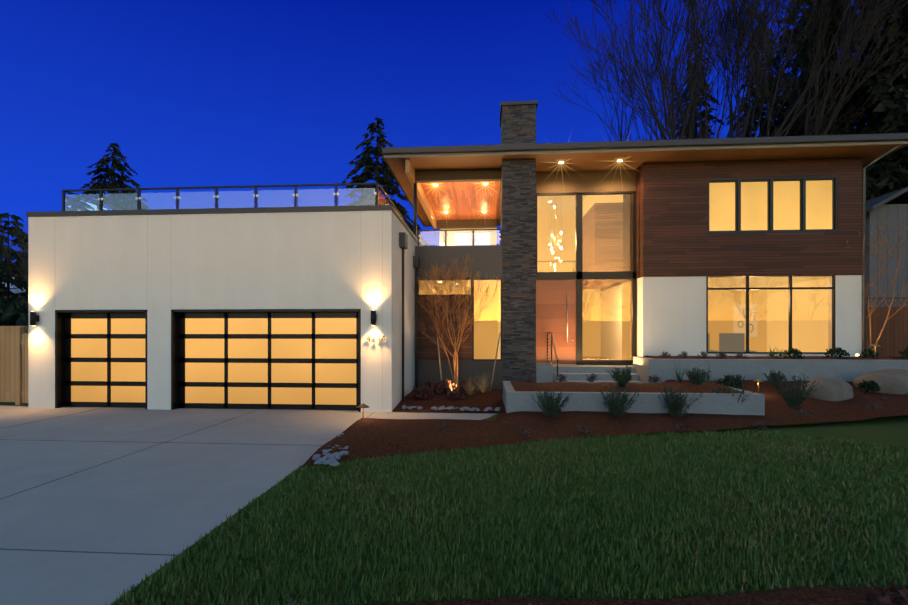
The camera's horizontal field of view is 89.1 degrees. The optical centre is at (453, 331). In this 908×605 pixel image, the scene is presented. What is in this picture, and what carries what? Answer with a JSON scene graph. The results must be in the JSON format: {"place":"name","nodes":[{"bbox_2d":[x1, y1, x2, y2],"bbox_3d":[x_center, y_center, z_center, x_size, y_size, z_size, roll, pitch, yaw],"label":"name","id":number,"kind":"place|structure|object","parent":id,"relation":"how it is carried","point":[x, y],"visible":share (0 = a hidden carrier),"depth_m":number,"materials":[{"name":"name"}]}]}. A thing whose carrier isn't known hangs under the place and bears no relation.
{"place":"outdoors","nodes":[
{"label":"outdoors","id":0,"kind":"place"},
{"bbox_2d":[3,277,25,325],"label":"neighbour house","id":1,"kind":"structure","parent":0,"point":[15,290],"depth_m":30.86,"materials":[{"name":"grey"}]},
{"bbox_2d":[0,396,502,604],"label":"driveway pavement","id":2,"kind":"structure","parent":0,"point":[101,505],"depth_m":5.92,"materials":[{"name":"concrete"}]},
{"bbox_2d":[285,595,354,604],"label":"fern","id":3,"kind":"object","parent":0,"point":[290,601],"visible":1,"depth_m":2.83,"materials":[{"name":"green plant"}]},
{"bbox_2d":[0,0,884,261],"label":"sky","id":4,"kind":"structure","parent":0,"point":[193,93],"materials":[{"name":"blue"}]},
{"bbox_2d":[0,393,907,604],"bbox_3d":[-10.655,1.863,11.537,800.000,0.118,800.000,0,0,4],"label":"lawn","id":5,"kind":"structure","parent":0,"point":[892,430],"depth_m":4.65,"materials":[{"name":"green plant"}]},
{"bbox_2d":[0,271,23,296],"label":"evergreen tree","id":6,"kind":"object","parent":5,"relation":"on","point":[12,279],"visible":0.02,"depth_m":28.20,"materials":[{"name":"plant"}]},
{"bbox_2d":[0,213,27,325],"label":"evergreen tree","id":7,"kind":"object","parent":5,"relation":"on","point":[14,311],"visible":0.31,"depth_m":25.11,"materials":[{"name":"green plant"}]},
{"bbox_2d":[0,326,27,404],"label":"cedar fence","id":8,"kind":"object","parent":5,"relation":"on","point":[13,363],"visible":0.62,"depth_m":12.15,"materials":[{"name":"brown wood"}]},
{"bbox_2d":[0,215,27,306],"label":"evergreen tree","id":9,"kind":"object","parent":5,"relation":"on","point":[10,247],"visible":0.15,"depth_m":15.36,"materials":[{"name":"plant"}]},
{"bbox_2d":[3,239,27,281],"bbox_3d":[-12.395,-0.653,14.757,3.370,5.183,3.118,0,0,-21],"label":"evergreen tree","id":10,"kind":"object","parent":5,"relation":"on","point":[20,257],"visible":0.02,"depth_m":14.37,"materials":[{"name":"plant"}]},
{"bbox_2d":[75,143,148,209],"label":"conifer tree","id":11,"kind":"object","parent":5,"relation":"on","point":[110,174],"visible":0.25,"depth_m":42.55,"materials":[{"name":"green plant"}]},
{"bbox_2d":[26,205,422,411],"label":"garage walls","id":12,"kind":"structure","parent":5,"relation":"on","point":[158,265],"depth_m":11.24,"materials":[{"name":"white paint"}]},
{"bbox_2d":[30,312,38,325],"bbox_3d":[-10.417,-0.312,11.432,0.124,0.342,0.177,0,0,4],"label":"sconce","id":13,"kind":"object","parent":12,"relation":"attached to","point":[34,318],"visible":1,"depth_m":11.37,"materials":[{"name":"black metal"}]},
{"bbox_2d":[55,310,146,408],"bbox_3d":[-8.729,0.692,11.563,2.424,2.452,0.320,0,0,4],"label":"garage door","id":14,"kind":"structure","parent":12,"relation":"attached to","point":[100,358],"depth_m":11.63,"materials":[{"name":"glass"}]},
{"bbox_2d":[62,182,403,218],"bbox_3d":[-5.783,-3.082,14.925,8.320,1.160,6.607,0,0,4],"label":"glass railing","id":15,"kind":"object","parent":12,"relation":"on","point":[71,204],"visible":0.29,"depth_m":11.71,"materials":[{"name":"clear glass"}]},
{"bbox_2d":[171,309,360,411],"bbox_3d":[-4.559,0.692,11.272,4.724,2.452,0.320,0,0,4],"label":"garage door","id":16,"kind":"structure","parent":12,"relation":"attached to","point":[299,359],"depth_m":11.34,"materials":[{"name":"glass"}]},
{"bbox_2d":[371,311,376,324],"bbox_3d":[-1.893,-0.312,10.837,0.124,0.342,0.177,0,0,4],"label":"sconce","id":17,"kind":"object","parent":12,"relation":"attached to","point":[373,317],"visible":1,"depth_m":10.76,"materials":[{"name":"black metal"}]},
{"bbox_2d":[366,335,384,341],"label":"house numbers","id":18,"kind":"object","parent":12,"relation":"attached to","point":[369,339],"visible":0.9,"depth_m":10.88,"materials":[{"name":"silver metal"}]},
{"bbox_2d":[399,232,419,400],"bbox_3d":[-1.240,-0.312,13.146,0.160,4.460,2.620,0,0,4],"label":"downspout","id":19,"kind":"object","parent":12,"relation":"attached to","point":[403,240],"visible":0.79,"depth_m":11.99,"materials":[{"name":"black metal"}]},
{"bbox_2d":[342,117,430,245],"bbox_3d":[-5.773,-6.915,35.755,13.657,18.934,12.851,0,0,4],"label":"conifer tree","id":20,"kind":"object","parent":5,"relation":"on","point":[386,179],"visible":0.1,"depth_m":34.83,"materials":[{"name":"green plant"}]},
{"bbox_2d":[499,100,537,392],"bbox_3d":[2.064,-2.592,14.960,1.140,9.020,1.500,0,0,4],"label":"chimney","id":21,"kind":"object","parent":5,"relation":"on","point":[517,122],"depth_m":14.26,"materials":[{"name":"black stone"}]},
{"bbox_2d":[536,362,642,383],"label":"entry stairs","id":22,"kind":"structure","parent":5,"relation":"on","point":[546,372],"depth_m":14.24,"materials":[{"name":"grey concrete"}]},
{"bbox_2d":[547,332,557,376],"bbox_3d":[3.025,0.656,14.216,0.056,1.283,2.190,0,0,4],"label":"entry handrail","id":23,"kind":"object","parent":22,"relation":"on","point":[552,338],"visible":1,"depth_m":14.29,"materials":[{"name":"metal"}]},
{"bbox_2d":[554,3,682,140],"bbox_3d":[13.051,-11.338,37.024,10.751,26.608,11.031,0,0,4],"label":"tree","id":24,"kind":"object","parent":5,"relation":"on","point":[622,103],"visible":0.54,"depth_m":36.26,"materials":[{"name":"black plant"}]},
{"bbox_2d":[669,30,723,138],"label":"conifer tree","id":25,"kind":"object","parent":5,"relation":"on","point":[710,117],"visible":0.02,"depth_m":40.97,"materials":[{"name":"black"}]},
{"bbox_2d":[545,0,895,140],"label":"tree","id":26,"kind":"object","parent":5,"relation":"on","point":[694,8],"visible":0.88,"depth_m":25.34,"materials":[{"name":"black plant"}]},
{"bbox_2d":[726,15,801,137],"bbox_3d":[24.218,-11.582,35.507,9.696,27.000,10.893,0,0,4],"label":"conifer tree","id":27,"kind":"object","parent":5,"relation":"on","point":[785,106],"visible":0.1,"depth_m":35.51,"materials":[{"name":"green plant"}]},
{"bbox_2d":[640,0,894,139],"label":"tree","id":28,"kind":"object","parent":5,"relation":"on","point":[761,46],"visible":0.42,"depth_m":29.00,"materials":[{"name":"black plant"}]},
{"bbox_2d":[758,0,840,135],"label":"conifer tree","id":29,"kind":"object","parent":5,"relation":"on","point":[793,11],"visible":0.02,"depth_m":36.94,"materials":[{"name":"green plant"}]},
{"bbox_2d":[698,0,907,137],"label":"tree","id":30,"kind":"object","parent":5,"relation":"on","point":[838,107],"visible":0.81,"depth_m":24.94,"materials":[{"name":"black plant"}]},
{"bbox_2d":[771,0,907,201],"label":"conifer tree","id":31,"kind":"object","parent":5,"relation":"on","point":[884,100],"visible":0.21,"depth_m":26.81,"materials":[{"name":"green plant"}]},
{"bbox_2d":[808,0,907,200],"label":"conifer tree","id":32,"kind":"object","parent":5,"relation":"on","point":[890,182],"visible":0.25,"depth_m":25.50,"materials":[{"name":"green plant"}]},
{"bbox_2d":[862,297,907,356],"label":"fence","id":33,"kind":"object","parent":5,"relation":"on","point":[893,340],"visible":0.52,"depth_m":15.77,"materials":[{"name":"wood"}]},
{"bbox_2d":[862,187,907,306],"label":"neighbour house","id":34,"kind":"structure","parent":5,"relation":"on","point":[893,205],"depth_m":19.53,"materials":[{"name":"grey"}]},
{"bbox_2d":[462,376,481,397],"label":"ornamental grass","id":35,"kind":"object","parent":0,"point":[470,392],"depth_m":12.82,"materials":[{"name":"green plant"}]},
{"bbox_2d":[472,374,493,392],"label":"ornamental grass","id":36,"kind":"object","parent":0,"point":[484,386],"depth_m":13.29,"materials":[{"name":"plant"}]},
{"bbox_2d":[303,380,907,604],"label":"mulch bed","id":37,"kind":"object","parent":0,"point":[365,438],"depth_m":8.62,"materials":[{"name":"brown soil"}]},
{"bbox_2d":[356,403,368,419],"bbox_3d":[-1.838,1.688,9.318,0.270,0.460,0.270,0,0,4],"label":"path light","id":38,"kind":"object","parent":37,"relation":"on","point":[363,405],"visible":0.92,"depth_m":9.27,"materials":[{"name":"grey metal"}]},
{"bbox_2d":[312,405,500,465],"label":"river rocks","id":39,"kind":"object","parent":37,"relation":"on","point":[334,457],"visible":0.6,"depth_m":6.93,"materials":[{"name":"grey stone"}]},
{"bbox_2d":[409,384,437,399],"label":"red shrub","id":40,"kind":"object","parent":37,"relation":"on","point":[423,390],"visible":1,"depth_m":12.36,"materials":[{"name":"red plant"}]},
{"bbox_2d":[419,381,434,390],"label":"red shrub","id":41,"kind":"object","parent":37,"relation":"on","point":[429,384],"visible":0.35,"depth_m":13.70,"materials":[{"name":"red plant"}]},
{"bbox_2d":[435,422,447,428],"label":"heather shrub","id":42,"kind":"object","parent":37,"relation":"on","point":[436,425],"visible":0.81,"depth_m":8.57,"materials":[{"name":"green plant"}]},
{"bbox_2d":[432,379,458,393],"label":"red shrub","id":43,"kind":"object","parent":37,"relation":"on","point":[445,385],"visible":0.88,"depth_m":13.28,"materials":[{"name":"red plant"}]},
{"bbox_2d":[446,388,464,399],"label":"red shrub","id":44,"kind":"object","parent":37,"relation":"on","point":[453,393],"visible":1,"depth_m":12.20,"materials":[{"name":"red plant"}]},
{"bbox_2d":[415,245,501,392],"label":"house wall","id":45,"kind":"structure","parent":37,"relation":"on","point":[487,260],"depth_m":14.40,"materials":[{"name":"grey"}]},
{"bbox_2d":[419,280,500,358],"bbox_3d":[0.288,-0.282,16.087,2.640,2.840,2.800,0,0,4],"label":"interior","id":46,"kind":"object","parent":45,"relation":"attached to","point":[490,310],"depth_m":17.32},
{"bbox_2d":[418,229,501,245],"bbox_3d":[0.175,-2.912,14.470,2.644,0.560,0.070,0,0,4],"label":"balcony railing","id":47,"kind":"object","parent":45,"relation":"on","point":[445,235],"visible":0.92,"depth_m":14.45,"materials":[{"name":"clear glass"}]},
{"bbox_2d":[412,254,504,388],"bbox_3d":[0.019,-0.353,14.256,3.107,4.342,3.006,0,0,4],"label":"japanese maple tree","id":48,"kind":"object","parent":37,"relation":"on","point":[455,345],"visible":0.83,"depth_m":13.84,"materials":[{"name":"brown plant"}]},
{"bbox_2d":[437,332,500,390],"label":"tree stakes","id":49,"kind":"object","parent":37,"relation":"on","point":[494,362],"visible":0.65,"depth_m":13.64,"materials":[{"name":"beige wood"}]},
{"bbox_2d":[459,380,479,391],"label":"red shrub","id":50,"kind":"object","parent":37,"relation":"on","point":[461,386],"visible":0.56,"depth_m":13.75,"materials":[{"name":"red plant"}]},
{"bbox_2d":[518,427,530,436],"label":"heather shrub","id":51,"kind":"object","parent":37,"relation":"on","point":[523,432],"visible":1,"depth_m":8.10,"materials":[{"name":"green plant"}]},
{"bbox_2d":[532,387,569,416],"bbox_3d":[1.968,1.462,9.411,0.670,0.719,1.001,0,0,-23],"label":"rosemary shrub","id":52,"kind":"object","parent":37,"relation":"on","point":[551,407],"visible":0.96,"depth_m":9.30,"materials":[{"name":"green plant"}]},
{"bbox_2d":[577,425,591,433],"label":"heather shrub","id":53,"kind":"object","parent":37,"relation":"on","point":[583,430],"visible":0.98,"depth_m":8.31,"materials":[{"name":"green plant"}]},
{"bbox_2d":[600,382,638,417],"bbox_3d":[3.401,1.419,9.442,0.822,0.765,0.794,0,0,4],"label":"rosemary shrub","id":54,"kind":"object","parent":37,"relation":"on","point":[614,406],"visible":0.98,"depth_m":9.34,"materials":[{"name":"green plant"}]},
{"bbox_2d":[672,423,686,431],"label":"heather shrub","id":55,"kind":"object","parent":37,"relation":"on","point":[680,427],"visible":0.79,"depth_m":8.49,"materials":[{"name":"green plant"}]},
{"bbox_2d":[658,385,702,416],"bbox_3d":[4.548,1.443,9.380,0.615,0.696,0.765,0,0,-24],"label":"rosemary shrub","id":56,"kind":"object","parent":37,"relation":"on","point":[674,408],"visible":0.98,"depth_m":9.33,"materials":[{"name":"green plant"}]},
{"bbox_2d":[503,356,907,414],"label":"retaining walls","id":57,"kind":"structure","parent":37,"relation":"on","point":[725,403],"depth_m":12.76,"materials":[{"name":"concrete"}]},
{"bbox_2d":[511,355,907,392],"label":"planter mulch","id":58,"kind":"object","parent":57,"relation":"in","point":[597,387],"depth_m":10.73,"materials":[{"name":"brown wood"}]},
{"bbox_2d":[521,373,536,381],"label":"heather shrub","id":59,"kind":"object","parent":58,"relation":"on","point":[530,377],"visible":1,"depth_m":11.89,"materials":[{"name":"plant"}]},
{"bbox_2d":[553,374,567,381],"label":"heather shrub","id":60,"kind":"object","parent":58,"relation":"on","point":[560,376],"visible":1,"depth_m":11.83,"materials":[{"name":"plant"}]},
{"bbox_2d":[586,373,600,381],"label":"heather shrub","id":61,"kind":"object","parent":58,"relation":"on","point":[591,379],"visible":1,"depth_m":11.77,"materials":[{"name":"plant"}]},
{"bbox_2d":[607,365,631,386],"bbox_3d":[3.904,1.043,10.750,0.606,0.517,0.579,0,0,-37],"label":"rosemary shrub","id":62,"kind":"object","parent":58,"relation":"on","point":[622,379],"visible":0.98,"depth_m":10.67,"materials":[{"name":"green plant"}]},
{"bbox_2d":[646,374,662,382],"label":"heather shrub","id":63,"kind":"object","parent":58,"relation":"on","point":[654,380],"visible":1,"depth_m":11.68,"materials":[{"name":"plant"}]},
{"bbox_2d":[659,351,672,357],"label":"heather shrub","id":64,"kind":"object","parent":58,"relation":"on","point":[663,354],"visible":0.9,"depth_m":13.69,"materials":[{"name":"plant"}]},
{"bbox_2d":[670,363,689,382],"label":"iris plant","id":65,"kind":"object","parent":58,"relation":"on","point":[679,377],"visible":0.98,"depth_m":11.57,"materials":[{"name":"green plant"}]},
{"bbox_2d":[678,351,690,357],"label":"heather shrub","id":66,"kind":"object","parent":58,"relation":"on","point":[683,355],"visible":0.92,"depth_m":13.65,"materials":[{"name":"green plant"}]},
{"bbox_2d":[685,367,711,384],"bbox_3d":[5.749,1.071,10.876,0.508,0.461,0.537,0,0,4],"label":"rosemary shrub","id":67,"kind":"object","parent":58,"relation":"on","point":[699,380],"visible":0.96,"depth_m":10.83,"materials":[{"name":"green plant"}]},
{"bbox_2d":[697,351,709,357],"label":"heather shrub","id":68,"kind":"object","parent":58,"relation":"on","point":[703,353],"visible":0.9,"depth_m":13.63,"materials":[{"name":"green plant"}]},
{"bbox_2d":[691,364,716,382],"bbox_3d":[6.823,1.161,12.532,0.736,0.613,0.744,0,0,4],"label":"iris plant","id":69,"kind":"object","parent":58,"relation":"on","point":[707,375],"visible":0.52,"depth_m":12.47,"materials":[{"name":"green plant"}]},
{"bbox_2d":[716,351,727,357],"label":"heather shrub","id":70,"kind":"object","parent":58,"relation":"on","point":[722,354],"visible":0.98,"depth_m":13.58,"materials":[{"name":"green plant"}]},
{"bbox_2d":[717,375,742,388],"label":"evergreen shrub","id":71,"kind":"object","parent":58,"relation":"on","point":[726,379],"visible":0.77,"depth_m":11.57,"materials":[{"name":"green plant"}]},
{"bbox_2d":[707,383,755,402],"bbox_3d":[5.852,1.419,9.859,0.775,0.686,0.821,0,0,4],"label":"rosemary shrub","id":72,"kind":"object","parent":58,"relation":"on","point":[728,391],"visible":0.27,"depth_m":9.75,"materials":[{"name":"green plant"}]},
{"bbox_2d":[729,374,744,386],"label":"rosemary shrub","id":73,"kind":"object","parent":58,"relation":"on","point":[738,378],"visible":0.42,"depth_m":11.89,"materials":[{"name":"green plant"}]},
{"bbox_2d":[735,351,747,357],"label":"heather shrub","id":74,"kind":"object","parent":58,"relation":"on","point":[740,355],"visible":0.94,"depth_m":13.53,"materials":[{"name":"green plant"}]},
{"bbox_2d":[767,346,778,356],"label":"iris plant","id":75,"kind":"object","parent":58,"relation":"on","point":[771,354],"visible":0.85,"depth_m":13.58,"materials":[{"name":"green plant"}]},
{"bbox_2d":[775,348,787,357],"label":"iris plant","id":76,"kind":"object","parent":58,"relation":"on","point":[781,355],"visible":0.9,"depth_m":13.45,"materials":[{"name":"green plant"}]},
{"bbox_2d":[784,348,804,358],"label":"evergreen shrub","id":77,"kind":"object","parent":58,"relation":"on","point":[796,352],"visible":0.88,"depth_m":13.43,"materials":[{"name":"green plant"}]},
{"bbox_2d":[824,347,849,358],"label":"evergreen shrub","id":78,"kind":"object","parent":58,"relation":"on","point":[834,352],"visible":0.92,"depth_m":13.34,"materials":[{"name":"green plant"}]},
{"bbox_2d":[859,348,879,357],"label":"evergreen shrub","id":79,"kind":"object","parent":58,"relation":"on","point":[868,352],"visible":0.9,"depth_m":13.34,"materials":[{"name":"green plant"}]},
{"bbox_2d":[847,214,907,356],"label":"japanese maple tree","id":80,"kind":"object","parent":58,"relation":"on","point":[869,285],"visible":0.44,"depth_m":14.74,"materials":[{"name":"brown plant"}]},
{"bbox_2d":[899,347,907,358],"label":"evergreen shrub","id":81,"kind":"object","parent":58,"relation":"on","point":[903,353],"visible":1,"depth_m":13.23,"materials":[{"name":"green plant"}]},
{"bbox_2d":[600,157,861,359],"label":"house wall","id":82,"kind":"structure","parent":37,"relation":"on","point":[695,229],"depth_m":14.41,"materials":[{"name":"brown wood"}]},
{"bbox_2d":[537,194,630,364],"bbox_3d":[4.511,-2.072,17.847,3.420,6.420,4.700,0,0,4],"label":"interior foyer","id":83,"kind":"object","parent":82,"relation":"attached to","point":[603,249],"depth_m":18.40,"materials":[{"name":"beige paint"}]},
{"bbox_2d":[547,196,563,271],"bbox_3d":[3.700,-3.330,16.851,0.660,3.784,0.660,0,0,4],"label":"chandelier","id":84,"kind":"object","parent":83,"relation":"hanging from","point":[551,249],"depth_m":16.76,"materials":[{"name":"white glass"}]},
{"bbox_2d":[536,170,636,364],"bbox_3d":[4.323,-2.107,15.365,3.410,6.450,0.277,0,0,4],"label":"window wall","id":85,"kind":"structure","parent":82,"relation":"attached to","point":[559,305],"depth_m":15.32,"materials":[{"name":"clear glass"}]},
{"bbox_2d":[382,133,907,226],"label":"house roof","id":86,"kind":"structure","parent":82,"relation":"on","point":[611,155],"depth_m":13.88,"materials":[{"name":"brown wood"}]},
{"bbox_2d":[405,159,500,245],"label":"balcony ceiling beams","id":87,"kind":"structure","parent":86,"relation":"attached to","point":[459,199],"depth_m":18.19,"materials":[{"name":"brown wood"}]},
{"bbox_2d":[708,277,827,351],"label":"window","id":88,"kind":"structure","parent":82,"relation":"attached to","point":[813,333],"depth_m":17.32,"materials":[{"name":"glass"}]},
{"bbox_2d":[863,141,904,354],"bbox_3d":[12.694,-2.349,13.611,0.118,6.133,1.055,0,0,-16],"label":"downspout","id":89,"kind":"object","parent":82,"relation":"attached to","point":[864,247],"visible":0.83,"depth_m":14.05,"materials":[{"name":"black metal"}]},
{"bbox_2d":[752,379,763,392],"bbox_3d":[7.417,1.388,11.228,0.270,0.460,0.270,0,0,4],"label":"path light","id":90,"kind":"object","parent":37,"relation":"on","point":[758,380],"visible":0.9,"depth_m":11.20,"materials":[{"name":"orange metal"}]},
{"bbox_2d":[751,420,767,429],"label":"heather shrub","id":91,"kind":"object","parent":37,"relation":"on","point":[757,425],"visible":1,"depth_m":8.75,"materials":[{"name":"green plant"}]},
{"bbox_2d":[762,370,785,385],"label":"rosemary shrub","id":92,"kind":"object","parent":37,"relation":"on","point":[772,376],"visible":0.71,"depth_m":12.06,"materials":[{"name":"green plant"}]},
{"bbox_2d":[767,373,818,408],"bbox_3d":[7.436,1.296,10.119,0.940,0.811,0.833,0,0,37],"label":"rosemary shrub","id":93,"kind":"object","parent":37,"relation":"on","point":[792,400],"visible":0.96,"depth_m":10.02,"materials":[{"name":"green plant"}]},
{"bbox_2d":[794,406,813,415],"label":"heather shrub","id":94,"kind":"object","parent":37,"relation":"on","point":[801,412],"visible":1,"depth_m":8.99,"materials":[{"name":"green plant"}]},
{"bbox_2d":[799,376,853,400],"bbox_3d":[8.949,1.534,11.084,1.386,0.905,0.872,3,5,-15],"label":"boulder","id":95,"kind":"object","parent":37,"relation":"on","point":[833,389],"visible":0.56,"depth_m":10.70,"materials":[{"name":"grey stone"}]},
{"bbox_2d":[855,379,880,393],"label":"evergreen shrub","id":96,"kind":"object","parent":37,"relation":"on","point":[864,386],"visible":1,"depth_m":11.23,"materials":[{"name":"green plant"}]},
{"bbox_2d":[866,401,880,408],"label":"heather shrub","id":97,"kind":"object","parent":37,"relation":"on","point":[873,406],"visible":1,"depth_m":9.76,"materials":[{"name":"green plant"}]},
{"bbox_2d":[853,369,907,394],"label":"boulder","id":98,"kind":"object","parent":37,"relation":"on","point":[891,381],"visible":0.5,"depth_m":11.28,"materials":[{"name":"grey stone"}]},
{"bbox_2d":[860,581,907,604],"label":"red shrub","id":99,"kind":"object","parent":37,"relation":"on","point":[900,597],"visible":0.98,"depth_m":2.96,"materials":[{"name":"red plant"}]}
]}

